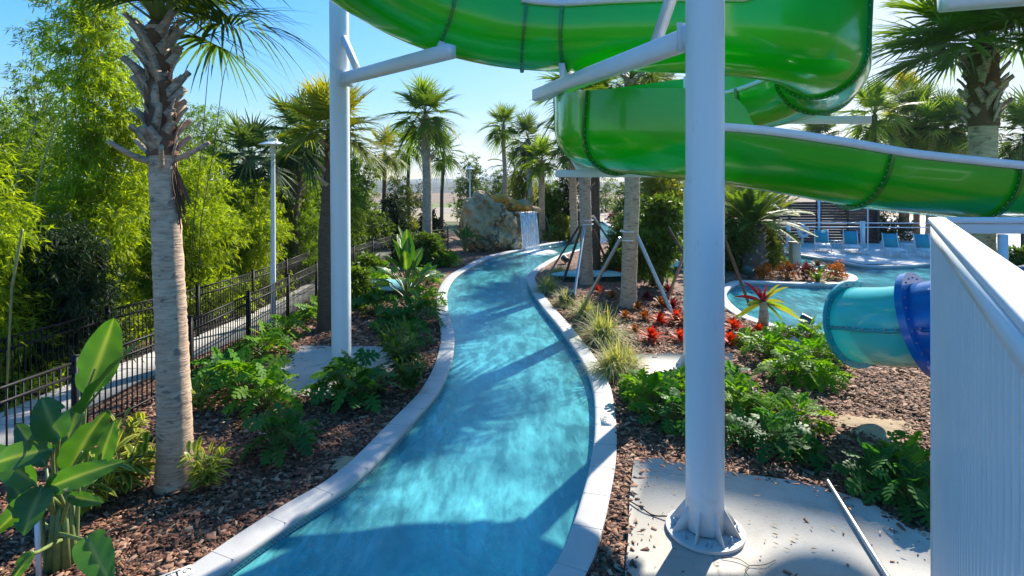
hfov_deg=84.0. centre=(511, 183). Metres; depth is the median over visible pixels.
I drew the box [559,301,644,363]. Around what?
grass tuft
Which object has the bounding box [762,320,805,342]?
philodendron
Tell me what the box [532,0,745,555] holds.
slide post
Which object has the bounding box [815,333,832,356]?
philodendron
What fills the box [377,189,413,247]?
leafy shrub
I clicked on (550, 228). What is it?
bird of paradise
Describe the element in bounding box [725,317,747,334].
bromeliad
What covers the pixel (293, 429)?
philodendron
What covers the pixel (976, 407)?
guard rail
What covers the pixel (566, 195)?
leafy shrub
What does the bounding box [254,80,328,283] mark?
dracaena palm
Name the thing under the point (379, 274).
philodendron
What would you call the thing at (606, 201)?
leafy shrub
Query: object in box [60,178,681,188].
wooded hills
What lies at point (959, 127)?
fan palm
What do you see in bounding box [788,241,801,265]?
bollard
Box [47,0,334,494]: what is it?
sabal palm
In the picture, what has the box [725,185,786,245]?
feather palm
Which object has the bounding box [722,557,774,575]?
dry twig
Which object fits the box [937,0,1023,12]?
beam
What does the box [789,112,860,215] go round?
fan palm
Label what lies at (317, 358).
concrete pad
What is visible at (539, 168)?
fan palm
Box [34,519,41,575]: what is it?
garden stake
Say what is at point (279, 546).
waterline tiles
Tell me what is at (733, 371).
philodendron
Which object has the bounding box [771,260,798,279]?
croton bush
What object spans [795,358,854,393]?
philodendron
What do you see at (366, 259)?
leafy shrub
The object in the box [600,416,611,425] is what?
depth marker
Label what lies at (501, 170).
feather palm
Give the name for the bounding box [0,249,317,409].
metal fence
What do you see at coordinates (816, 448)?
philodendron
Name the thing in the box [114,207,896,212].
sandy track
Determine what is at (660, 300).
bromeliad
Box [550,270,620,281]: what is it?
fibreglass cover
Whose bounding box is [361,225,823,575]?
pool floor
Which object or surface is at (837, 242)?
side table
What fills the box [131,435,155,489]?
ginger plant
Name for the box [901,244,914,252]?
side table
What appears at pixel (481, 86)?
sky
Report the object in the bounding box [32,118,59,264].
bare cane
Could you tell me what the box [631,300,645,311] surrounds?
bromeliad
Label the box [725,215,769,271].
leafy shrub
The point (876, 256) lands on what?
pool deck
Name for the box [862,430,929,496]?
philodendron
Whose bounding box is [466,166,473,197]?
lamp post
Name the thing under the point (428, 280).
philodendron
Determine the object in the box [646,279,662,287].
bromeliad
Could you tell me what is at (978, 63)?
sabal palm
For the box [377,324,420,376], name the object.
lance leaf shrub
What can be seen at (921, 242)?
sun lounger
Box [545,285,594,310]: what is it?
grass tuft
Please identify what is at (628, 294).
staked palm
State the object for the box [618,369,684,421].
philodendron
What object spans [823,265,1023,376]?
tube slide
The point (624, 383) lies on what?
philodendron
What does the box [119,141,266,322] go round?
bamboo clump
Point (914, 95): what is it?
fan palm
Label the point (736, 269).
palm prop
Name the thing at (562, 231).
leafy shrub
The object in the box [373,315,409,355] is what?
lance leaf shrub
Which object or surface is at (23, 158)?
bare cane
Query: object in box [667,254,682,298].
palm prop
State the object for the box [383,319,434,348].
philodendron
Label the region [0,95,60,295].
bamboo clump
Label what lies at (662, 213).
leafy shrub
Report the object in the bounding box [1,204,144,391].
bamboo clump
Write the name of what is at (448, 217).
dry grass verge
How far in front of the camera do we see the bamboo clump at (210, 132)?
21.94 m
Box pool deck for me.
[784,217,1020,263]
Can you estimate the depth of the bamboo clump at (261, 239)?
17.84 m
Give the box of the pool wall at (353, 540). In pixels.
[256,228,929,575]
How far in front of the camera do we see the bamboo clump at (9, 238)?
10.10 m
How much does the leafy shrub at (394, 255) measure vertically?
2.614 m
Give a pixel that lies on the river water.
(477, 505)
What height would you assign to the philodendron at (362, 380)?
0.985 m
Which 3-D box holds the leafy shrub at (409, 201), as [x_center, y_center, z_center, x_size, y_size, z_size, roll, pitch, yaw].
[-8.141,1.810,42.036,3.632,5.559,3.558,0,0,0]
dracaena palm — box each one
[201,106,300,267]
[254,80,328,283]
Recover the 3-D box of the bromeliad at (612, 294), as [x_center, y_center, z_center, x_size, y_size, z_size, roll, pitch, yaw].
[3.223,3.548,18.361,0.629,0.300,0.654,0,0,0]
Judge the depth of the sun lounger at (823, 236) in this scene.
31.73 m
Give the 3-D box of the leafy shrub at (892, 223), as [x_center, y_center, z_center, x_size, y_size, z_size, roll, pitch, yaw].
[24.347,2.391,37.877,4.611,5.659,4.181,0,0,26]
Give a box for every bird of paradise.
[0,318,146,575]
[366,225,446,305]
[448,217,486,253]
[538,216,559,240]
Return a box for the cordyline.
[735,282,803,325]
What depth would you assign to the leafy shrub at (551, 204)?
39.07 m
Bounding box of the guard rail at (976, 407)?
[928,217,1023,575]
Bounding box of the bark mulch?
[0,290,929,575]
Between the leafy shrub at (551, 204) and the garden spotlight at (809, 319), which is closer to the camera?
the garden spotlight at (809, 319)
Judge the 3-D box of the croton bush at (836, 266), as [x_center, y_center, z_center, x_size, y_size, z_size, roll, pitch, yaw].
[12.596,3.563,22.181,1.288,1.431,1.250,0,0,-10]
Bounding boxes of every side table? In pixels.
[829,240,841,247]
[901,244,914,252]
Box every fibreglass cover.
[375,279,412,298]
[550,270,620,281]
[664,259,681,274]
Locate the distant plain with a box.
[364,189,744,192]
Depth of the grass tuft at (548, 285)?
19.32 m
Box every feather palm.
[484,147,546,198]
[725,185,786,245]
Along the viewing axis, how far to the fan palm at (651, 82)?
30.36 m
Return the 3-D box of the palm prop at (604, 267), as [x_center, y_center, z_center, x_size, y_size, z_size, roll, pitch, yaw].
[2.780,2.655,17.432,1.370,2.148,0.105,0,0,43]
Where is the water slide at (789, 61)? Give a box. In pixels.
[330,0,1023,216]
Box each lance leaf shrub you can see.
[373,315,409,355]
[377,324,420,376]
[393,350,428,390]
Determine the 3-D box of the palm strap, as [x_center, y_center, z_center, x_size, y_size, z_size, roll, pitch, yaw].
[3.492,1.550,17.090,0.500,0.300,0.500,0,0,0]
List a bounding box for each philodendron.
[190,346,242,387]
[191,346,291,411]
[219,362,319,419]
[224,319,296,362]
[227,402,325,468]
[257,312,309,342]
[292,294,317,321]
[302,356,377,401]
[309,348,409,414]
[351,288,405,316]
[367,300,416,334]
[368,267,391,279]
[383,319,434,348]
[389,296,447,329]
[404,284,447,307]
[410,263,443,284]
[429,246,464,266]
[616,367,665,401]
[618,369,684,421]
[634,387,684,436]
[652,365,684,402]
[725,360,758,402]
[725,371,779,419]
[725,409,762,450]
[727,384,784,417]
[730,326,761,351]
[730,407,825,463]
[739,326,792,359]
[750,386,836,435]
[751,342,831,391]
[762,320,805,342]
[782,336,854,368]
[783,432,834,474]
[788,315,823,345]
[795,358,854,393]
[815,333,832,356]
[832,437,929,512]
[844,458,929,526]
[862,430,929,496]
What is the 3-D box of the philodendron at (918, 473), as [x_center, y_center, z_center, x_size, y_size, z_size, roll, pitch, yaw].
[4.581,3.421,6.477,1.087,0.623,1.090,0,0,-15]
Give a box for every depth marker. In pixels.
[160,565,193,575]
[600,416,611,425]
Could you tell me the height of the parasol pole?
2.500 m
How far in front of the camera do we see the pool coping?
7.42 m
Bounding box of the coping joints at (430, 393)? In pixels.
[211,257,911,571]
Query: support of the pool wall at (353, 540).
on the pool floor
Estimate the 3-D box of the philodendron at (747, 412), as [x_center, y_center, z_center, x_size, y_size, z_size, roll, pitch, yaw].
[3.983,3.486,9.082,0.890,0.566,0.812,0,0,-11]
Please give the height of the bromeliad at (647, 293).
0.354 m
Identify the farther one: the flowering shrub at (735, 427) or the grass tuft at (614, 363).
the grass tuft at (614, 363)
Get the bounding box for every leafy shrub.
[311,265,387,310]
[312,159,371,255]
[350,156,399,251]
[352,251,397,278]
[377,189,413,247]
[380,173,420,234]
[385,232,416,262]
[398,229,456,267]
[411,207,446,241]
[412,179,433,207]
[446,154,490,222]
[485,168,511,196]
[506,163,538,206]
[533,180,569,230]
[539,213,579,250]
[551,162,579,230]
[600,177,619,211]
[601,208,652,278]
[606,177,642,233]
[617,190,682,287]
[640,177,682,261]
[641,178,682,199]
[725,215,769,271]
[764,219,789,266]
[844,211,916,241]
[1009,244,1023,265]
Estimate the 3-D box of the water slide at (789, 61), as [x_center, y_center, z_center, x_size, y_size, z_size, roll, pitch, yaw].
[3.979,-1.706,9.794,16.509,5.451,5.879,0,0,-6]
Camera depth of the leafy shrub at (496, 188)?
51.02 m
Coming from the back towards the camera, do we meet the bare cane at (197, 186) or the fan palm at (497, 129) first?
the fan palm at (497, 129)
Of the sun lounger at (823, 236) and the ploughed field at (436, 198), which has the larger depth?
the ploughed field at (436, 198)
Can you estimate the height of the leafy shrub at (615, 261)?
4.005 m
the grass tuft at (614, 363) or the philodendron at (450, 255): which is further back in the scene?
the philodendron at (450, 255)
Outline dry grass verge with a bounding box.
[401,213,938,221]
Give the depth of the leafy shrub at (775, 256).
25.67 m
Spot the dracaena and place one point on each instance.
(817, 276)
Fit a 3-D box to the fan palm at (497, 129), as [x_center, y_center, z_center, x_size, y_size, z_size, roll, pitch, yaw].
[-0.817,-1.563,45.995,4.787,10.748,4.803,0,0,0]
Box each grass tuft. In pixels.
[517,270,571,297]
[541,262,572,280]
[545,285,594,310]
[557,332,655,397]
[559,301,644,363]
[563,293,613,323]
[614,341,655,372]
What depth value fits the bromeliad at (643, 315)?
15.33 m
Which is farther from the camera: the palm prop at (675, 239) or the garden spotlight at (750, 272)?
the garden spotlight at (750, 272)
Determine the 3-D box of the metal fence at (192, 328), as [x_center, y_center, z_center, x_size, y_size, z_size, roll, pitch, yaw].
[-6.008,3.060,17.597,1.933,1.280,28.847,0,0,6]
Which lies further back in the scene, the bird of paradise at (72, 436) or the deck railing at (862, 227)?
the deck railing at (862, 227)
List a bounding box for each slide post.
[327,0,455,376]
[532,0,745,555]
[555,76,871,369]
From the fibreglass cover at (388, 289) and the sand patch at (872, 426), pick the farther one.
the fibreglass cover at (388, 289)
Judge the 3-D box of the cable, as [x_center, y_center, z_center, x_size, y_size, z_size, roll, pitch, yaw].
[1.511,3.652,6.381,0.489,0.040,0.072,0,0,43]
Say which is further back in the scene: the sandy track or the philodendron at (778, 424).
the sandy track
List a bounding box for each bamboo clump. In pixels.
[0,17,78,225]
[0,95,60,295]
[0,143,70,411]
[1,0,183,348]
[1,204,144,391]
[119,123,219,303]
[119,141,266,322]
[177,102,262,250]
[195,177,298,305]
[255,150,322,282]
[260,97,322,263]
[290,147,385,260]
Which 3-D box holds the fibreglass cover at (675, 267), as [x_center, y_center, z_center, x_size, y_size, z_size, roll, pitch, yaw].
[6.470,3.403,23.640,1.142,0.695,1.224,0,0,0]
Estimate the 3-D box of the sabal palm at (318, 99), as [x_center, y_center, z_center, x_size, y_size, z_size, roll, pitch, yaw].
[-4.553,0.400,14.420,3.300,6.813,3.574,0,0,-31]
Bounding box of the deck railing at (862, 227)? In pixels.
[781,221,929,247]
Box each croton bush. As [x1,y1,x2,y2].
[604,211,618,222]
[753,262,783,280]
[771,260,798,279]
[788,260,816,280]
[816,259,851,280]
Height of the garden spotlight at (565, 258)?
0.392 m
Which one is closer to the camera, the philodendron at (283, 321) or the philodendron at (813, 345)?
the philodendron at (813, 345)
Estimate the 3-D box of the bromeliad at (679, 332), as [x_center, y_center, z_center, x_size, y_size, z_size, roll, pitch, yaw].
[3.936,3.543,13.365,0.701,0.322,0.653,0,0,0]
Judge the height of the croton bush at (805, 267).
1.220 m
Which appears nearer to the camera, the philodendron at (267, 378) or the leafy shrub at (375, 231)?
the philodendron at (267, 378)
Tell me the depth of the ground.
49.06 m
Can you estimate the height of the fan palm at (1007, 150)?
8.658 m
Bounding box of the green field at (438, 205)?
[370,203,808,206]
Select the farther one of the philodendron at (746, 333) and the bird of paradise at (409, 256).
the bird of paradise at (409, 256)
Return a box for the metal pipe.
[825,479,889,575]
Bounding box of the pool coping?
[188,215,929,575]
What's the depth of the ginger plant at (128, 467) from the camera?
6.78 m
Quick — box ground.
[99,222,458,278]
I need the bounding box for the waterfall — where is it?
[519,211,555,254]
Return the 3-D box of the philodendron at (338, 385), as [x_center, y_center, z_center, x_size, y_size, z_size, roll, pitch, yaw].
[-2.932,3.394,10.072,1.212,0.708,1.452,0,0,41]
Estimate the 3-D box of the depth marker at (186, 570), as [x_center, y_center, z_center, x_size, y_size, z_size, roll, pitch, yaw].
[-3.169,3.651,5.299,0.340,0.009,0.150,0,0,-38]
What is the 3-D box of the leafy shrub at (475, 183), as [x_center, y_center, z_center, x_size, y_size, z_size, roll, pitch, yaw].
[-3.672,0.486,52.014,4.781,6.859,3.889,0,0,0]
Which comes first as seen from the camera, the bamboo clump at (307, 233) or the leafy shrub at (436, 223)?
the bamboo clump at (307, 233)
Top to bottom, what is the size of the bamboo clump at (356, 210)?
6.870 m
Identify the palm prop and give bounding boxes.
[556,224,579,261]
[562,226,581,281]
[573,226,585,295]
[585,237,621,301]
[592,215,609,241]
[592,228,610,270]
[637,236,672,313]
[667,226,682,253]
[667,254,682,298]
[725,236,750,305]
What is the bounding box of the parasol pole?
[866,209,869,254]
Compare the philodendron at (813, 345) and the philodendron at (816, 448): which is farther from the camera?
the philodendron at (813, 345)
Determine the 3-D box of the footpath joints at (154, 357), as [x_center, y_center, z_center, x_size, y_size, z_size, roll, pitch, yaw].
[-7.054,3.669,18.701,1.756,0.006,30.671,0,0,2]
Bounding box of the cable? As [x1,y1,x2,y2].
[629,500,667,516]
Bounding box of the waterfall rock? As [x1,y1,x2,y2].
[457,190,540,251]
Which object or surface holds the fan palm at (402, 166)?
on the ground
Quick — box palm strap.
[620,230,633,240]
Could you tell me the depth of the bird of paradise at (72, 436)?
5.27 m
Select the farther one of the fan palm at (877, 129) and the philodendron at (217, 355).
the fan palm at (877, 129)
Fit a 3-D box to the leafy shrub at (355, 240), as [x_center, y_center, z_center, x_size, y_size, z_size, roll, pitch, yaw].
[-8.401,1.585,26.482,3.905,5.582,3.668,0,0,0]
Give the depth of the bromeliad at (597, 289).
19.39 m
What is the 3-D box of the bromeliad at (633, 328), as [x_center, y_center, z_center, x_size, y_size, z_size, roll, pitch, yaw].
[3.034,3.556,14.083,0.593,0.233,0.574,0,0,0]
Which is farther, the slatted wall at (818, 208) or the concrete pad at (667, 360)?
the slatted wall at (818, 208)
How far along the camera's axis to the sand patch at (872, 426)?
8.65 m
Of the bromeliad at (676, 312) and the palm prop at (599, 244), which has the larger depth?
the palm prop at (599, 244)
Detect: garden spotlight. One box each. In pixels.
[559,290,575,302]
[561,255,568,263]
[742,266,755,278]
[787,337,801,348]
[800,313,814,324]
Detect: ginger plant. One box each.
[74,453,121,516]
[89,417,155,498]
[108,407,149,453]
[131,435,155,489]
[177,436,234,491]
[191,376,215,411]
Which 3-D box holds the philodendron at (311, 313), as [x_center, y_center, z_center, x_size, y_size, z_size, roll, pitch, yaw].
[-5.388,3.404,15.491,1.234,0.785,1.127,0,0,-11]
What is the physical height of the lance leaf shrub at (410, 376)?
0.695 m
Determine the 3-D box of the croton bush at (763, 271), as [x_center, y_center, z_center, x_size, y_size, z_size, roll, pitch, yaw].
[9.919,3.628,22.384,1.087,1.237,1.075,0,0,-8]
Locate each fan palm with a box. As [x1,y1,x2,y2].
[363,121,409,211]
[391,120,435,215]
[418,128,469,230]
[476,101,526,195]
[497,109,551,222]
[513,131,568,239]
[538,113,578,244]
[621,72,672,192]
[642,72,681,80]
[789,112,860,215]
[824,74,925,218]
[865,68,940,231]
[872,76,955,235]
[880,108,921,233]
[889,93,967,235]
[896,85,999,153]
[913,95,1003,154]
[957,85,1023,247]
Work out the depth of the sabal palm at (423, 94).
29.59 m
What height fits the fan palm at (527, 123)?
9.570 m
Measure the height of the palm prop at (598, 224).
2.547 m
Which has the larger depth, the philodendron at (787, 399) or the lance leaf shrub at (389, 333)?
the lance leaf shrub at (389, 333)
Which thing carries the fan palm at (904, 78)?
on the pool deck
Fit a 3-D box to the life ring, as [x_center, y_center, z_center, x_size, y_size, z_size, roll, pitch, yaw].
[17.235,2.970,33.695,0.749,1.400,0.235,0,0,0]
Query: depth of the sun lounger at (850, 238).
31.00 m
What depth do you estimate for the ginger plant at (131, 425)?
7.82 m
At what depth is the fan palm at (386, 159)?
37.72 m
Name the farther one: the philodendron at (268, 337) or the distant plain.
the distant plain
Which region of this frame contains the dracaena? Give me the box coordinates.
[794,259,843,284]
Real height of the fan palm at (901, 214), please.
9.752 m
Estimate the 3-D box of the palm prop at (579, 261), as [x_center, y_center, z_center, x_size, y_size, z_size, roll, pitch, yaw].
[2.337,2.637,19.681,0.095,2.204,2.786,0,0,14]
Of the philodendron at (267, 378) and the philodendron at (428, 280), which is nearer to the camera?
the philodendron at (267, 378)
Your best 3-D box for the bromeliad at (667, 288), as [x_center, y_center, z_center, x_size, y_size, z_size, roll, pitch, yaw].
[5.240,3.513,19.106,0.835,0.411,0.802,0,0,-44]
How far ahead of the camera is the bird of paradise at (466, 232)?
30.11 m
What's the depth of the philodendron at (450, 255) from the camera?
25.67 m
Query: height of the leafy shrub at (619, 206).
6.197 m
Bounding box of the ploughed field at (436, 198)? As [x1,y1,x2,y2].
[369,193,821,202]
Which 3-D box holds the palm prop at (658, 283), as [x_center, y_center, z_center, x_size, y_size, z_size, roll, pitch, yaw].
[4.145,2.631,16.557,0.105,2.192,1.291,0,0,-42]
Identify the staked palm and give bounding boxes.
[522,71,622,284]
[545,79,620,269]
[572,72,680,309]
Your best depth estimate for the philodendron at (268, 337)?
12.20 m
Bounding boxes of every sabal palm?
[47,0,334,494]
[267,69,396,332]
[372,71,471,233]
[851,0,1023,252]
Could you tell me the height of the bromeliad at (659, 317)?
0.380 m
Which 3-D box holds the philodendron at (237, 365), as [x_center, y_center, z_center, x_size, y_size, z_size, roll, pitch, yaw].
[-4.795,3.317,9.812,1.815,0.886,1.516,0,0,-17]
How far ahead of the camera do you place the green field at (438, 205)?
102.55 m
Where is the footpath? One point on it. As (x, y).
(18, 420)
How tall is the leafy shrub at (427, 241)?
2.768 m
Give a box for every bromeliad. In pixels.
[589,284,606,292]
[604,289,617,298]
[618,309,631,318]
[624,323,645,332]
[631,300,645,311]
[634,309,655,321]
[638,325,665,343]
[639,290,656,298]
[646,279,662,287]
[646,311,671,324]
[649,295,669,307]
[662,297,682,309]
[663,284,679,295]
[664,307,681,324]
[666,327,682,341]
[672,313,682,324]
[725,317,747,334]
[725,331,742,350]
[750,322,764,333]
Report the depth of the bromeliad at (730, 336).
12.98 m
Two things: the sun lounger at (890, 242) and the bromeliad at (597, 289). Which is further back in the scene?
the sun lounger at (890, 242)
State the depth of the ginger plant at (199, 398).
9.21 m
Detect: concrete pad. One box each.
[280,345,394,397]
[625,458,929,575]
[628,352,732,378]
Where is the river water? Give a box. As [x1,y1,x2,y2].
[247,222,929,575]
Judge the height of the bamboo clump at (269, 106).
8.871 m
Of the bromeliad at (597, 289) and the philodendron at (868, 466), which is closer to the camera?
the philodendron at (868, 466)
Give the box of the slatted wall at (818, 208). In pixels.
[767,200,879,243]
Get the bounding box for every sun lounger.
[814,229,831,252]
[842,230,862,254]
[881,233,907,258]
[912,233,929,258]
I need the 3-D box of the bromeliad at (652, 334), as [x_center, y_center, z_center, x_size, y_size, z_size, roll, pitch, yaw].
[3.231,3.501,13.379,0.833,0.350,0.716,0,0,-35]
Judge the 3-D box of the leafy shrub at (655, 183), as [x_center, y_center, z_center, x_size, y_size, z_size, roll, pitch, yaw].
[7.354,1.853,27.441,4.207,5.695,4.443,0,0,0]
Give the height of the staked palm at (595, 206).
9.341 m
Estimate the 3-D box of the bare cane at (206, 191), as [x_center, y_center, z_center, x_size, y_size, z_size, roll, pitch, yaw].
[-6.274,0.370,12.000,0.800,6.660,0.015,0,0,0]
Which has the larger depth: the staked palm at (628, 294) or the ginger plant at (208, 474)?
the staked palm at (628, 294)
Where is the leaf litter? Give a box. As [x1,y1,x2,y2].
[2,309,929,575]
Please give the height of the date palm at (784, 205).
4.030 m
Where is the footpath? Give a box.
[0,247,389,445]
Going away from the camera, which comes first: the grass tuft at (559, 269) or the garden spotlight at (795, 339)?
the garden spotlight at (795, 339)
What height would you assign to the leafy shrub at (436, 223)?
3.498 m
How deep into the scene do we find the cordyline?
14.82 m
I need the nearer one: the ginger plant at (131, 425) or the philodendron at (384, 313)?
the ginger plant at (131, 425)
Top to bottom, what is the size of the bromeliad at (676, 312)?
0.406 m
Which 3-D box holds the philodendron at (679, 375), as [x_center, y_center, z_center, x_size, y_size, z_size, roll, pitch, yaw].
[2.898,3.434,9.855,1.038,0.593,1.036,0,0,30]
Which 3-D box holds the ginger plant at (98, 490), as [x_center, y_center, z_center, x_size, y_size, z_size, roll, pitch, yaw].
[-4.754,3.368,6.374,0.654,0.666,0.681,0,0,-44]
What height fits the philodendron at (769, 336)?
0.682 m
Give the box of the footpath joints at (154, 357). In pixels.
[0,288,306,444]
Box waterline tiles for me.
[224,224,929,575]
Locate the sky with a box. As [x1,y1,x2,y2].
[0,0,1023,181]
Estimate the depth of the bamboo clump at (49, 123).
15.35 m
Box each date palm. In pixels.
[725,187,817,273]
[766,192,814,259]
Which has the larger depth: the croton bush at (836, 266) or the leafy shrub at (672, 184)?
the leafy shrub at (672, 184)
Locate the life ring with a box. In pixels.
[797,223,809,245]
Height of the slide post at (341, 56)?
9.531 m
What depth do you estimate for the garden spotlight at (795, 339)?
12.42 m
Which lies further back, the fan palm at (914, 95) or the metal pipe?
the fan palm at (914, 95)
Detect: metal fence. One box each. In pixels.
[0,227,448,446]
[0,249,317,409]
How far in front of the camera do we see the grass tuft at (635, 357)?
11.38 m
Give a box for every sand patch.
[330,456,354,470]
[828,412,921,442]
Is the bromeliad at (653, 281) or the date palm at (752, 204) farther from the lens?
the date palm at (752, 204)
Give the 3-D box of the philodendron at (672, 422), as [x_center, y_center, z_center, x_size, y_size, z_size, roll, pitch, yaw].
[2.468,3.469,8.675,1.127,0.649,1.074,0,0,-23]
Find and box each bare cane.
[4,229,23,415]
[8,120,37,283]
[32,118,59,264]
[189,61,209,314]
[195,45,232,359]
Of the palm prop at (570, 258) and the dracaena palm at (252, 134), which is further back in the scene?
the palm prop at (570, 258)
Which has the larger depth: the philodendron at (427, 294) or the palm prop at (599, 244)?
the palm prop at (599, 244)
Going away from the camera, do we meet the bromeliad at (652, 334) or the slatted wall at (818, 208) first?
the bromeliad at (652, 334)
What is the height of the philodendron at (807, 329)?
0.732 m
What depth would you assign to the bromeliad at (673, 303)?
16.75 m
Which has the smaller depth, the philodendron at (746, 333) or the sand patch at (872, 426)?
the sand patch at (872, 426)
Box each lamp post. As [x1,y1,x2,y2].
[258,137,286,323]
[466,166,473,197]
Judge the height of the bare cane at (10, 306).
2.987 m
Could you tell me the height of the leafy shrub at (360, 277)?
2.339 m
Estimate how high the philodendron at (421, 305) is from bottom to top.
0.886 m
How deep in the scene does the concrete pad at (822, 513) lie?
5.96 m
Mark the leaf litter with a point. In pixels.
(3, 569)

